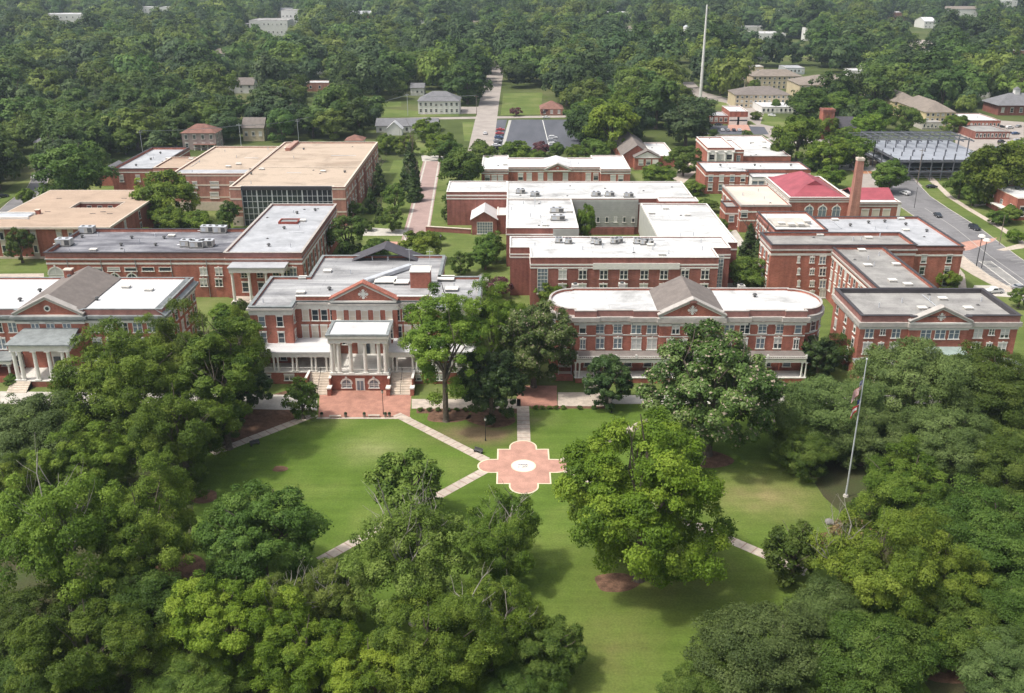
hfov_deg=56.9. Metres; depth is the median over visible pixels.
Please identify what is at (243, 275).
window
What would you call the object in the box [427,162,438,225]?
edging strip
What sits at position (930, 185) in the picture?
parked car
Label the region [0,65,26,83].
woodland tree
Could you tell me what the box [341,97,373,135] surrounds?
woodland tree
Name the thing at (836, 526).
bare tree
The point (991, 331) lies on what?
window
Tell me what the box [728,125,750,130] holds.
apron
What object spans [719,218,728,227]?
broadleaf tree
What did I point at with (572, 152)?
broadleaf tree
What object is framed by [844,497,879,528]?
oak
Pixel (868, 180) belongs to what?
street end
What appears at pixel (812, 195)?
red roofed hall
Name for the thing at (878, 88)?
woodland tree
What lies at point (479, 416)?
mulch ring
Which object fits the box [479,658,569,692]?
live oak
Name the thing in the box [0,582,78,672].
live oak
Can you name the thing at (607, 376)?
magnolia tree
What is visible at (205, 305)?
campus ground
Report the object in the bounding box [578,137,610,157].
broadleaf tree
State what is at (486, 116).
road
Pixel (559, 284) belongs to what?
window
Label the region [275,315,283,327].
window
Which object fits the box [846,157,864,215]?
smokestack
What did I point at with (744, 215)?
window
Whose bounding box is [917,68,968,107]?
woodland tree
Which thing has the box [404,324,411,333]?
window
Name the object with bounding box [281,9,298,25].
distant building
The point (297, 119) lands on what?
power lines
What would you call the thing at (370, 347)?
door
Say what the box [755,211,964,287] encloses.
brick annex
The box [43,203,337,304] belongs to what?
auditorium block
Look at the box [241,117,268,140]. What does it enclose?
house
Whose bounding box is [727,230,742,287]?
side path
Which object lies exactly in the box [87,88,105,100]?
woodland tree
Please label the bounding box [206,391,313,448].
mulch bed
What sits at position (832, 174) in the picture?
broadleaf tree
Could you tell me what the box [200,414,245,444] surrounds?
magnolia tree
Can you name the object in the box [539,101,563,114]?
house
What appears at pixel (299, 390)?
oak
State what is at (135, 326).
window
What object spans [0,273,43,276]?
campus path
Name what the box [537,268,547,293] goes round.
window
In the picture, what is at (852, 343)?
window
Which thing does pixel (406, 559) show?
pecan tree
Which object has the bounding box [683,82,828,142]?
boulevard
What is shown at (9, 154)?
woodland tree
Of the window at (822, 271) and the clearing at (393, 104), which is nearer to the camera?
the window at (822, 271)
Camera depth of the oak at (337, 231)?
296.02 m
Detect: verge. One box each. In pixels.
[910,169,1023,257]
[931,174,1023,232]
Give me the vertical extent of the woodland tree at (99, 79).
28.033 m
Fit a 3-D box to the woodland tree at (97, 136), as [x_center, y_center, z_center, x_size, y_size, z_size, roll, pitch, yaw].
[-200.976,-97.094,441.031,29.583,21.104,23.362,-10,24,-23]
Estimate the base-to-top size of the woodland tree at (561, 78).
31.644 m
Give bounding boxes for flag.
[850,399,859,417]
[851,380,862,402]
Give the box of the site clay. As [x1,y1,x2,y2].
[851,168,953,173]
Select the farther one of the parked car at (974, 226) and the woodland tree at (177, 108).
the woodland tree at (177, 108)
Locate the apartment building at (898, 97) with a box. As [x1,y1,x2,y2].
[871,90,911,114]
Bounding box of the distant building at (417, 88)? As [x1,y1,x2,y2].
[410,83,425,94]
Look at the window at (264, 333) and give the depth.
211.91 m
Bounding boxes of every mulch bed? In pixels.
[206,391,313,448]
[416,408,516,412]
[531,401,605,408]
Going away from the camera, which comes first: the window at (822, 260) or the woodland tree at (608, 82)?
the window at (822, 260)
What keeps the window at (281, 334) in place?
in the columned hall
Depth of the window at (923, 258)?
266.77 m
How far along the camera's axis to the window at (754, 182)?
375.47 m
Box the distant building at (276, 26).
[249,18,292,35]
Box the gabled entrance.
[386,120,403,134]
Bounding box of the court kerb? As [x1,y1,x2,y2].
[316,417,411,418]
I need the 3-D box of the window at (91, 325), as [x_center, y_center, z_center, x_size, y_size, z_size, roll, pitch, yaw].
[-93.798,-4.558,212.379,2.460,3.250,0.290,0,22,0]
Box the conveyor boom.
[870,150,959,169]
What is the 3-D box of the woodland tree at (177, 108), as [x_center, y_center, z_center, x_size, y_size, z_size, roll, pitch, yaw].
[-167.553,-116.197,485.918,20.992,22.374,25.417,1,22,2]
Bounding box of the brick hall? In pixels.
[0,266,199,392]
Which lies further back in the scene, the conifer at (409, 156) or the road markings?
the conifer at (409, 156)
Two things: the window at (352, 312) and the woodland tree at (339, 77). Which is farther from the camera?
the woodland tree at (339, 77)
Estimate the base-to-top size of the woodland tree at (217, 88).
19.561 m
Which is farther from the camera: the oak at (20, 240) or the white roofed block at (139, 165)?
the white roofed block at (139, 165)
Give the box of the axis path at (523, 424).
[517,406,529,440]
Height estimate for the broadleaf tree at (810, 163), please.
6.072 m
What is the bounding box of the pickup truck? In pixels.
[986,286,1004,293]
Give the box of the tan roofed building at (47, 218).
[0,190,162,258]
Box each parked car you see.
[899,190,910,194]
[925,184,937,187]
[933,212,942,217]
[968,223,980,230]
[1010,283,1023,288]
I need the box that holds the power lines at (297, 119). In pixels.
[140,95,474,130]
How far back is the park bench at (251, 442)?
184.62 m
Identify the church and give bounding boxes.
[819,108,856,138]
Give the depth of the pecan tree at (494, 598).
121.81 m
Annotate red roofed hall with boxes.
[764,171,901,215]
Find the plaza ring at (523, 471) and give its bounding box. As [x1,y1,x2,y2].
[511,460,535,471]
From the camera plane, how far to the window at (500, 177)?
387.53 m
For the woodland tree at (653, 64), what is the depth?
605.75 m
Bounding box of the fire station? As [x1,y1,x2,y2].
[709,106,747,124]
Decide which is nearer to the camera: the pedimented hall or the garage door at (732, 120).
the pedimented hall
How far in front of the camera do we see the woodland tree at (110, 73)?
616.08 m
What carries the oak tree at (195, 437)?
on the grove floor at (23, 581)
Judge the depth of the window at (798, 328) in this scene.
211.42 m
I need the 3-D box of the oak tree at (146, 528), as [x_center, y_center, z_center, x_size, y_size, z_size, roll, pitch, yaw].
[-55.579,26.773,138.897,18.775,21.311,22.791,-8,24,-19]
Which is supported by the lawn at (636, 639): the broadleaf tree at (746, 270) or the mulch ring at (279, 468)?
the mulch ring at (279, 468)
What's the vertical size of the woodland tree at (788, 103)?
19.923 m
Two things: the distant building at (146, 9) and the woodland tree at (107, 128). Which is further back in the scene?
the distant building at (146, 9)
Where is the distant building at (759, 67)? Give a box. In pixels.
[749,65,763,71]
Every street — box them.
[0,167,49,211]
[354,115,565,121]
[401,161,440,240]
[865,169,1023,299]
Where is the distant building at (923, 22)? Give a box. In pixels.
[914,17,935,27]
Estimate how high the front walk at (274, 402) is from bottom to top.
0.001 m
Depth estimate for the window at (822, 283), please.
262.31 m
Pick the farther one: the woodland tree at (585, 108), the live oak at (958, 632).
the woodland tree at (585, 108)
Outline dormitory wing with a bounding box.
[757,232,936,305]
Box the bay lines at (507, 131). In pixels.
[502,120,548,144]
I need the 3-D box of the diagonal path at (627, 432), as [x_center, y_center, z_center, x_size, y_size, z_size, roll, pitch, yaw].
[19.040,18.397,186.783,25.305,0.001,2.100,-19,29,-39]
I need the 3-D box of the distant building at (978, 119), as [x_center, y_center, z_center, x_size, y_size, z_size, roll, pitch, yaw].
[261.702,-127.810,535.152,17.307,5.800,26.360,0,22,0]
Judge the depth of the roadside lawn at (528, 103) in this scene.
622.83 m
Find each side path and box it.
[210,413,317,454]
[673,162,695,182]
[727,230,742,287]
[958,269,965,287]
[998,242,1023,250]
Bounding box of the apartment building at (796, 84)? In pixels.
[786,75,864,95]
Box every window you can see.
[0,232,4,239]
[0,321,4,332]
[0,336,7,349]
[6,321,18,332]
[16,354,25,366]
[30,322,39,327]
[33,245,38,252]
[46,322,54,327]
[48,265,63,276]
[62,322,70,327]
[88,321,99,332]
[91,336,101,343]
[107,267,120,271]
[118,321,128,331]
[119,175,123,181]
[124,267,137,271]
[126,272,136,276]
[131,321,143,332]
[141,267,154,271]
[146,321,155,332]
[158,267,171,271]
[181,318,185,332]
[185,313,189,327]
[199,266,207,275]
[199,277,208,286]
[209,181,218,187]
[209,192,219,198]
[214,266,223,275]
[214,277,223,286]
[241,273,247,277]
[241,281,248,292]
[256,273,263,277]
[257,281,264,291]
[257,315,266,327]
[259,331,267,343]
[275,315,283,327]
[277,331,285,343]
[283,374,294,380]
[284,267,289,275]
[290,266,296,275]
[301,308,309,320]
[301,324,309,337]
[311,308,319,320]
[311,324,319,337]
[320,308,328,320]
[320,324,327,337]
[336,309,343,319]
[340,377,352,388]
[348,309,355,319]
[360,309,367,319]
[368,377,379,388]
[372,309,379,319]
[385,309,392,319]
[398,324,402,337]
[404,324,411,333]
[415,374,421,380]
[436,374,441,380]
[477,222,492,233]
[485,175,489,180]
[491,175,496,180]
[498,175,502,180]
[518,173,523,180]
[526,173,531,180]
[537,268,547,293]
[538,173,543,180]
[547,173,552,180]
[558,269,566,279]
[558,283,566,288]
[562,173,567,180]
[578,269,586,279]
[578,283,586,287]
[578,322,586,333]
[579,337,585,349]
[585,173,590,180]
[593,173,598,180]
[595,336,604,348]
[596,321,604,333]
[599,269,607,279]
[599,283,607,287]
[610,175,615,180]
[612,321,622,333]
[612,336,622,348]
[618,175,623,180]
[619,269,627,279]
[630,322,641,334]
[630,337,641,349]
[639,269,648,279]
[639,283,647,287]
[643,363,651,367]
[646,322,656,334]
[646,337,657,349]
[659,269,668,279]
[671,323,680,334]
[681,269,689,278]
[700,269,709,279]
[707,184,712,190]
[708,175,713,181]
[709,154,714,159]
[716,256,723,287]
[717,154,723,159]
[719,175,723,181]
[724,322,734,333]
[726,154,731,159]
[728,215,734,221]
[729,175,734,181]
[740,210,747,217]
[740,322,750,334]
[752,180,757,184]
[755,336,765,348]
[757,321,767,333]
[758,180,764,184]
[772,336,781,348]
[775,321,783,333]
[782,363,790,367]
[792,337,799,349]
[793,322,802,333]
[804,204,813,215]
[809,256,814,263]
[809,268,814,274]
[809,280,814,286]
[809,319,816,331]
[818,204,826,215]
[818,255,826,264]
[818,266,826,276]
[818,278,826,288]
[819,289,826,297]
[831,204,840,215]
[833,317,837,330]
[843,314,847,324]
[849,336,854,349]
[861,209,869,215]
[861,341,872,354]
[863,327,874,338]
[871,209,879,215]
[879,329,885,335]
[882,209,890,215]
[890,329,900,338]
[919,266,925,274]
[920,254,927,263]
[920,329,931,338]
[933,328,946,339]
[944,266,950,274]
[945,254,952,263]
[947,328,960,339]
[972,328,983,338]
[987,329,994,335]
[998,341,1007,350]
[999,329,1009,338]
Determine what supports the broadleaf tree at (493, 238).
on the campus ground at (205, 305)
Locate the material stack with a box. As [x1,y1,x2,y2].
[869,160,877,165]
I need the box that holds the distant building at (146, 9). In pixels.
[140,6,157,14]
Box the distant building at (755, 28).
[741,26,762,30]
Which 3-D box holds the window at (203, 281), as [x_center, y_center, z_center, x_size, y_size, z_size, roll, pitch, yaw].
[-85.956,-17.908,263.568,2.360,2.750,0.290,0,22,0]
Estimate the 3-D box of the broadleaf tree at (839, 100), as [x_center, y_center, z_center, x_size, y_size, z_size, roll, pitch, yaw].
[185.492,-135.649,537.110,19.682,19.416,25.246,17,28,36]
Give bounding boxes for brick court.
[318,390,410,416]
[517,386,556,405]
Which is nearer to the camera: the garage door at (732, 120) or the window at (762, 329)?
the window at (762, 329)
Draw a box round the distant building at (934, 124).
[913,119,941,129]
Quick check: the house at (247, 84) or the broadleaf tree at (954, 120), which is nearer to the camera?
the broadleaf tree at (954, 120)
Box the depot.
[982,86,1023,114]
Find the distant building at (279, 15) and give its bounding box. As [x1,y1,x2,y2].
[277,8,291,17]
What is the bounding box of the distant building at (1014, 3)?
[1000,0,1017,7]
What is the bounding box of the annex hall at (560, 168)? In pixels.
[481,155,630,180]
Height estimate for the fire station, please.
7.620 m
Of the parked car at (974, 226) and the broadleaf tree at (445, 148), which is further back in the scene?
the broadleaf tree at (445, 148)
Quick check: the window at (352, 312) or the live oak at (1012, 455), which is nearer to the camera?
the live oak at (1012, 455)
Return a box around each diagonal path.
[316,470,486,562]
[393,413,489,460]
[561,419,646,461]
[564,471,807,575]
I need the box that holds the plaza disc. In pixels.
[512,460,534,470]
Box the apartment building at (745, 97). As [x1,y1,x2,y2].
[727,86,790,107]
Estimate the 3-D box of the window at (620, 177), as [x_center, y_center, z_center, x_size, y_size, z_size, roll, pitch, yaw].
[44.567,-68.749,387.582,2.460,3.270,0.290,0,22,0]
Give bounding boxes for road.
[468,53,502,150]
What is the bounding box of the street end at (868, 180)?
[862,174,952,186]
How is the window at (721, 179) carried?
in the long block at (713, 176)
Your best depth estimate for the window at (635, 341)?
212.74 m
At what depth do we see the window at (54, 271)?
262.57 m
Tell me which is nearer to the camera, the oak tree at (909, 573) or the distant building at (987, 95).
the oak tree at (909, 573)
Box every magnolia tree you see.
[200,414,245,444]
[233,361,274,411]
[456,344,529,425]
[497,299,578,388]
[581,353,633,410]
[634,318,788,456]
[798,335,841,377]
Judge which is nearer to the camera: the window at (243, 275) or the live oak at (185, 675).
the live oak at (185, 675)
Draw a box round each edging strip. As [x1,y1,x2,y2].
[404,161,425,239]
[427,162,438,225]
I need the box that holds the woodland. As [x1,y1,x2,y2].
[0,0,1023,155]
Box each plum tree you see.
[483,276,513,294]
[509,107,522,115]
[532,141,549,151]
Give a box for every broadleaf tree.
[3,373,15,385]
[14,188,35,202]
[27,140,120,194]
[83,146,117,166]
[111,127,138,154]
[128,169,200,218]
[146,206,184,227]
[179,209,211,227]
[208,302,243,320]
[361,237,391,254]
[376,133,395,153]
[378,147,383,157]
[391,135,419,154]
[397,230,441,254]
[410,118,440,141]
[420,131,456,157]
[432,139,462,161]
[433,232,446,240]
[437,147,484,183]
[441,193,446,203]
[469,139,498,163]
[470,241,500,269]
[474,230,505,259]
[498,140,532,157]
[524,149,545,157]
[533,282,568,301]
[548,141,564,155]
[563,143,584,157]
[575,96,605,111]
[576,203,596,235]
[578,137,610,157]
[582,99,640,154]
[606,86,644,106]
[642,162,676,180]
[662,145,701,176]
[685,180,705,195]
[699,198,719,208]
[704,67,731,94]
[708,129,719,135]
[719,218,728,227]
[728,256,766,287]
[741,130,753,134]
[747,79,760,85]
[749,111,763,119]
[769,114,824,160]
[770,140,792,153]
[771,99,781,105]
[790,86,830,119]
[803,158,819,170]
[805,134,850,167]
[815,116,838,136]
[816,165,847,184]
[819,89,856,115]
[829,133,877,167]
[834,125,857,138]
[850,110,889,138]
[858,98,892,128]
[870,158,910,188]
[888,105,926,133]
[935,270,962,287]
[939,114,969,131]
[942,170,969,198]
[960,142,1023,204]
[961,182,989,205]
[985,210,1008,224]
[999,137,1023,169]
[1001,204,1023,222]
[1004,228,1023,242]
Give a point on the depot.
(1009, 104)
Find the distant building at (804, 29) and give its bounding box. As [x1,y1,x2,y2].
[801,27,807,40]
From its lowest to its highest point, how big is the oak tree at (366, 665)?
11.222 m
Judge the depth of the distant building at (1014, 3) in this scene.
1785.42 m
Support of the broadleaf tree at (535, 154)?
on the ground at (651, 134)
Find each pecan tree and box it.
[0,449,130,613]
[167,315,270,450]
[236,558,332,636]
[293,557,367,638]
[336,462,491,626]
[396,282,487,422]
[439,560,555,670]
[462,478,543,580]
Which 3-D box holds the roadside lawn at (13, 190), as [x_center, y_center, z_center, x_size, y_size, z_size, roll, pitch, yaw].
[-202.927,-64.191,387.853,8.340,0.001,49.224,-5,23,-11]
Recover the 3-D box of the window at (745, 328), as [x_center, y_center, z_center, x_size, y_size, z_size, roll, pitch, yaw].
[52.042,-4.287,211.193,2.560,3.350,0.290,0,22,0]
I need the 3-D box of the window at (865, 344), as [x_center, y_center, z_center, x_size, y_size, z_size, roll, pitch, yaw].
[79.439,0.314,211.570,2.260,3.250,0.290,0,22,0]
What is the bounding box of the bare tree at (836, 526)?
[805,481,884,608]
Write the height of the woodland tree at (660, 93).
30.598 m
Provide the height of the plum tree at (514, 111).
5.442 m
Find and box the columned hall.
[246,241,482,395]
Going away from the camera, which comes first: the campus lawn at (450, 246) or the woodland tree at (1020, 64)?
the campus lawn at (450, 246)
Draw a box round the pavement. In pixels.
[922,169,1023,242]
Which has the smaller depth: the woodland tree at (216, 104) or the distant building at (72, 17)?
the woodland tree at (216, 104)
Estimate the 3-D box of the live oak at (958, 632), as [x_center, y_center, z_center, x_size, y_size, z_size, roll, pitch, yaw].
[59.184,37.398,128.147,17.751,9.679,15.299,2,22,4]
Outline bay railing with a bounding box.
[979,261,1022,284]
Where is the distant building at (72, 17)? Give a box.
[46,13,82,23]
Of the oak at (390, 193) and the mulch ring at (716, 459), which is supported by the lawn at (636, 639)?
the mulch ring at (716, 459)
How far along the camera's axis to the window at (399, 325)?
215.72 m
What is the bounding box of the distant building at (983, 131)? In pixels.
[958,125,1010,138]
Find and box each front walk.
[0,391,316,409]
[412,399,520,407]
[558,392,610,405]
[611,395,939,403]
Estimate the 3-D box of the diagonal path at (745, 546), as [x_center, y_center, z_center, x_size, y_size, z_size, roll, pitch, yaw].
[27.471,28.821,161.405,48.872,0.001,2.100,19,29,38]
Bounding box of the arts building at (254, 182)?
[153,141,378,225]
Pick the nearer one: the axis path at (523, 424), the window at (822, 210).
the axis path at (523, 424)
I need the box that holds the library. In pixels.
[446,181,737,306]
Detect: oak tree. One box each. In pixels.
[0,448,50,531]
[1,577,174,692]
[25,420,142,511]
[46,315,198,450]
[66,450,197,603]
[126,373,241,498]
[130,312,188,392]
[145,297,262,416]
[155,569,312,678]
[188,478,333,587]
[223,304,272,366]
[236,609,372,692]
[319,636,420,692]
[366,586,514,692]
[458,272,528,370]
[505,613,587,689]
[551,406,738,588]
[806,495,950,643]
[857,433,963,527]
[877,505,1000,617]
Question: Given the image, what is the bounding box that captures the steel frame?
[860,130,977,180]
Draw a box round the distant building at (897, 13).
[887,11,906,20]
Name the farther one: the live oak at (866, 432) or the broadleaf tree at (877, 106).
the broadleaf tree at (877, 106)
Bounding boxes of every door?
[50,351,60,367]
[355,378,364,389]
[357,343,375,353]
[729,117,738,124]
[737,117,747,124]
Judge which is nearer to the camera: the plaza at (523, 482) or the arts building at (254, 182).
the plaza at (523, 482)
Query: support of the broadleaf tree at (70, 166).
on the campus ground at (205, 305)
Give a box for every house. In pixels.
[33,138,45,148]
[181,124,223,150]
[229,77,257,92]
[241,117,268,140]
[344,135,365,141]
[375,118,439,132]
[417,91,461,113]
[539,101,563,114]
[613,131,674,169]
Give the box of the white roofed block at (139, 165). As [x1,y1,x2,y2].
[101,147,189,189]
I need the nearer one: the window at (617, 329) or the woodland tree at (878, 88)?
the window at (617, 329)
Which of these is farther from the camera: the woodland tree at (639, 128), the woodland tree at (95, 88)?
the woodland tree at (95, 88)
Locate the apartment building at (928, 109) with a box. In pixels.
[896,95,956,126]
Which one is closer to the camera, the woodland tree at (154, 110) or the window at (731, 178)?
the window at (731, 178)
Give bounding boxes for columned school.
[695,135,790,160]
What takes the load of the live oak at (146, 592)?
on the grove floor at (23, 581)
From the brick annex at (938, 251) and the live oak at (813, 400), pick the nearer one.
the live oak at (813, 400)
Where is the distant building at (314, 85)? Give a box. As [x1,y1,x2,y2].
[306,80,329,90]
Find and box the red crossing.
[961,238,995,250]
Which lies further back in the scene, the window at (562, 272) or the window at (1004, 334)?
the window at (562, 272)
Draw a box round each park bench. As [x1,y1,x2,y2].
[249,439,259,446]
[473,446,482,453]
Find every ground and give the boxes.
[0,3,1023,208]
[0,171,1023,404]
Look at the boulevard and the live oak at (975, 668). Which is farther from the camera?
the boulevard
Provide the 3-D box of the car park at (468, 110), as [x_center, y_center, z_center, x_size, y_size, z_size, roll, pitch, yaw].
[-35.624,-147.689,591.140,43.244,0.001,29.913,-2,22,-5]
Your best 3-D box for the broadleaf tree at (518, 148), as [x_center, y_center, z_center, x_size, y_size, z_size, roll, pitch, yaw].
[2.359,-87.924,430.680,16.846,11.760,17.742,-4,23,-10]
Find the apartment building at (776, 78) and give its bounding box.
[746,69,801,88]
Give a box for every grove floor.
[0,418,322,692]
[794,412,1023,692]
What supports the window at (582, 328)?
in the rounded hall
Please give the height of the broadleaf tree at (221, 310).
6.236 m
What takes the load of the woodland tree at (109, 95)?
on the ground at (651, 134)
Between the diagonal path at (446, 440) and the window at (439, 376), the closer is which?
the diagonal path at (446, 440)
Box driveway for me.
[973,285,1023,296]
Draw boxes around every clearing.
[382,101,400,106]
[774,49,810,56]
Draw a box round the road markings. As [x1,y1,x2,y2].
[909,208,1023,281]
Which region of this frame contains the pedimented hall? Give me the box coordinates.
[829,288,1022,382]
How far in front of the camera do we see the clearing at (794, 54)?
923.29 m
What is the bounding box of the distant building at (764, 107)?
[752,101,795,112]
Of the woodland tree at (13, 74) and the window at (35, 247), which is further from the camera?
the woodland tree at (13, 74)
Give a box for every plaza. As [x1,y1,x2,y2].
[479,441,565,492]
[960,256,1012,291]
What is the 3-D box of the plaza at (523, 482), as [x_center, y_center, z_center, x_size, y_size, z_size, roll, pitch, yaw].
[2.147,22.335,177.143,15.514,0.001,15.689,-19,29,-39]
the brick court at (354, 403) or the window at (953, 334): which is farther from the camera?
the window at (953, 334)
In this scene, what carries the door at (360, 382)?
in the columned hall
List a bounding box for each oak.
[0,387,109,475]
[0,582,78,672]
[0,650,93,692]
[3,227,35,262]
[83,565,202,645]
[129,650,251,692]
[215,200,242,227]
[231,298,248,312]
[280,375,319,418]
[326,214,367,254]
[348,200,367,216]
[362,445,444,511]
[377,205,403,231]
[380,183,406,209]
[440,205,446,219]
[448,251,473,274]
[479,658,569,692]
[654,654,750,692]
[679,598,840,692]
[760,519,828,587]
[765,373,899,462]
[768,423,837,482]
[782,573,882,673]
[793,608,944,692]
[813,406,914,471]
[826,332,888,369]
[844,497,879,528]
[845,335,986,434]
[859,594,963,681]
[877,482,1004,538]
[888,402,1006,485]
[889,586,1019,674]
[920,473,1023,587]
[940,339,1023,429]
[952,621,1023,692]
[957,567,1023,660]
[963,418,1023,498]
[1007,287,1023,307]
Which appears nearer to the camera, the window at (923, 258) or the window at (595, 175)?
the window at (923, 258)
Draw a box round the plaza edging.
[477,440,564,493]
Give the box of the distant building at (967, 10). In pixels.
[945,6,979,16]
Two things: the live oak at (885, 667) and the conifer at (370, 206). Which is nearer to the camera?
the live oak at (885, 667)
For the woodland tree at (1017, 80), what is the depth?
591.10 m
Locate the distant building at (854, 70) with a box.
[844,68,860,78]
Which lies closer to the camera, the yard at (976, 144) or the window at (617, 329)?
the window at (617, 329)
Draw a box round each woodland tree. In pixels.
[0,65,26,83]
[0,77,47,101]
[0,96,38,130]
[0,123,12,140]
[0,129,29,189]
[2,110,35,138]
[3,119,37,148]
[20,63,65,83]
[22,96,53,136]
[23,67,65,88]
[25,116,87,151]
[29,108,89,140]
[33,134,84,154]
[34,84,62,98]
[34,97,67,107]
[35,90,54,100]
[41,66,73,88]
[45,99,74,111]
[49,116,114,149]
[55,88,88,104]
[56,78,92,98]
[61,105,104,119]
[68,100,99,115]
[76,63,124,87]
[82,97,110,112]
[84,120,112,142]
[85,62,116,82]
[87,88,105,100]
[89,86,105,92]
[94,112,116,149]
[95,105,145,138]
[98,80,138,106]
[101,105,165,149]
[103,82,130,91]
[110,87,154,108]
[110,105,123,112]
[115,69,144,82]
[127,75,151,87]
[129,80,151,88]
[135,98,163,115]
[138,92,160,104]
[139,114,158,136]
[143,73,187,99]
[147,86,182,111]
[156,73,181,83]
[157,103,189,137]
[159,117,192,146]
[160,80,191,98]
[160,97,204,129]
[164,71,184,80]
[182,78,201,89]
[182,97,203,124]
[183,61,226,83]
[189,61,240,94]
[189,100,222,114]
[189,102,218,124]
[198,81,234,97]
[205,113,241,138]
[209,111,240,142]
[218,95,254,124]
[242,95,258,116]
[242,102,273,117]
[248,84,300,114]
[257,79,280,91]
[266,108,298,140]
[269,99,310,134]
[271,74,308,102]
[293,107,327,137]
[309,84,356,132]
[311,108,349,140]
[321,85,354,103]
[323,82,355,96]
[328,67,368,90]
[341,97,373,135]
[439,58,493,103]
[539,56,595,105]
[562,100,588,118]
[563,103,592,138]
[563,109,608,144]
[565,73,599,106]
[565,77,609,103]
[588,94,611,106]
[601,78,614,88]
[606,100,648,139]
[613,65,649,90]
[615,81,647,98]
[621,65,656,81]
[629,102,658,138]
[635,54,684,81]
[636,74,679,128]
[660,99,716,145]
[670,84,697,102]
[679,96,717,116]
[784,87,817,114]
[808,68,858,112]
[838,73,868,103]
[861,63,898,100]
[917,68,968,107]
[928,78,958,102]
[949,62,991,95]
[995,69,1023,92]
[1003,56,1023,91]
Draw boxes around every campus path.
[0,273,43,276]
[363,228,405,235]
[421,155,443,160]
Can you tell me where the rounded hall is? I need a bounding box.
[548,275,824,387]
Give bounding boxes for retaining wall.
[426,226,470,233]
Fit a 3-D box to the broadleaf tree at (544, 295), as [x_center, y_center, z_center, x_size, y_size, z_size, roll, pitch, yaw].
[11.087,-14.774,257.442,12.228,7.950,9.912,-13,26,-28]
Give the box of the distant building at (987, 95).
[979,92,990,98]
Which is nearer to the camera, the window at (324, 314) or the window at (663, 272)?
the window at (324, 314)
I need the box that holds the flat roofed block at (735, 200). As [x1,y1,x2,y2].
[719,185,791,231]
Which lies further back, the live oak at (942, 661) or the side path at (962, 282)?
the side path at (962, 282)
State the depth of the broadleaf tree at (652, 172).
385.62 m
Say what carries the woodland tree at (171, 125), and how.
on the ground at (651, 134)
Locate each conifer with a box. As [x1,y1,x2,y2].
[363,181,377,213]
[368,197,384,223]
[369,147,386,195]
[398,126,421,190]
[403,153,424,202]
[737,205,760,256]
[750,215,768,263]
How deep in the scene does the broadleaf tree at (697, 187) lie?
376.69 m
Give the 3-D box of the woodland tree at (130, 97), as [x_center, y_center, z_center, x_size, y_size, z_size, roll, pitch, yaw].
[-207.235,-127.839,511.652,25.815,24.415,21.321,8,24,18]
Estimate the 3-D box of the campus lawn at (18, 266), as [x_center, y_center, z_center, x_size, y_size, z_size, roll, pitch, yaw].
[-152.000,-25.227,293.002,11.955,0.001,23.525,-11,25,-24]
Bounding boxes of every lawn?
[0,178,30,203]
[0,259,43,272]
[0,405,1023,692]
[372,160,422,228]
[379,109,458,116]
[401,138,434,156]
[429,237,479,263]
[462,122,474,140]
[501,92,542,114]
[691,188,719,216]
[705,99,728,106]
[760,113,785,126]
[964,270,985,285]
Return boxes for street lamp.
[976,234,985,265]
[981,238,990,267]
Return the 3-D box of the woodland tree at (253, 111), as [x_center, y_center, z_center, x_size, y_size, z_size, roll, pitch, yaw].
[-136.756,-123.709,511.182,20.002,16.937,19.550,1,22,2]
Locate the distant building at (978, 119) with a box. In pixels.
[955,113,1000,126]
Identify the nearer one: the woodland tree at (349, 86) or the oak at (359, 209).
the oak at (359, 209)
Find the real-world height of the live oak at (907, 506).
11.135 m
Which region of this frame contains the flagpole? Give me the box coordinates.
[843,358,867,497]
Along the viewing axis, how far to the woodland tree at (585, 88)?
545.62 m
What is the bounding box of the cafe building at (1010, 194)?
[986,178,1023,219]
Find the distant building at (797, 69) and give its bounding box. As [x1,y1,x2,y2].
[778,65,804,73]
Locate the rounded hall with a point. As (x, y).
(633, 328)
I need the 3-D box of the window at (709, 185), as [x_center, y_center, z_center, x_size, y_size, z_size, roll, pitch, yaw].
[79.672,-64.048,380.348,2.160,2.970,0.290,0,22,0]
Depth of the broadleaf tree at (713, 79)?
649.45 m
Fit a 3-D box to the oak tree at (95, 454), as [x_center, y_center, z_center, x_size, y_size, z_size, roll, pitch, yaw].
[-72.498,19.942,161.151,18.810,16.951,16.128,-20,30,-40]
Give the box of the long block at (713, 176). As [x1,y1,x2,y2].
[695,161,810,193]
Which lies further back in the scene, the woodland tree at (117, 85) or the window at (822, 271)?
the woodland tree at (117, 85)
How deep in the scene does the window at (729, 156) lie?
416.12 m
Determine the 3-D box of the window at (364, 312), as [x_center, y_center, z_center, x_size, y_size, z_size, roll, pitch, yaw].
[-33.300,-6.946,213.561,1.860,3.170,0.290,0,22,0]
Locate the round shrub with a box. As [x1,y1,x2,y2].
[361,220,374,230]
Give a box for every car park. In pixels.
[460,107,477,113]
[494,120,506,149]
[496,120,581,151]
[704,125,767,133]
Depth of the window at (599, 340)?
213.23 m
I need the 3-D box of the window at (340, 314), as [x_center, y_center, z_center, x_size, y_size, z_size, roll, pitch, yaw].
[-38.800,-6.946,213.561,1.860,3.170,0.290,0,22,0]
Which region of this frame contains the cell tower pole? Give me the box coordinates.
[699,5,707,96]
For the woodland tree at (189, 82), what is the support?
on the ground at (651, 134)
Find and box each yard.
[839,159,879,170]
[955,121,1023,150]
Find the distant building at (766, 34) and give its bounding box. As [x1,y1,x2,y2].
[749,31,785,39]
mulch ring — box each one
[151,553,205,613]
[191,490,216,503]
[272,466,287,471]
[427,410,470,421]
[466,408,515,427]
[595,573,639,591]
[696,450,733,467]
[921,659,996,683]

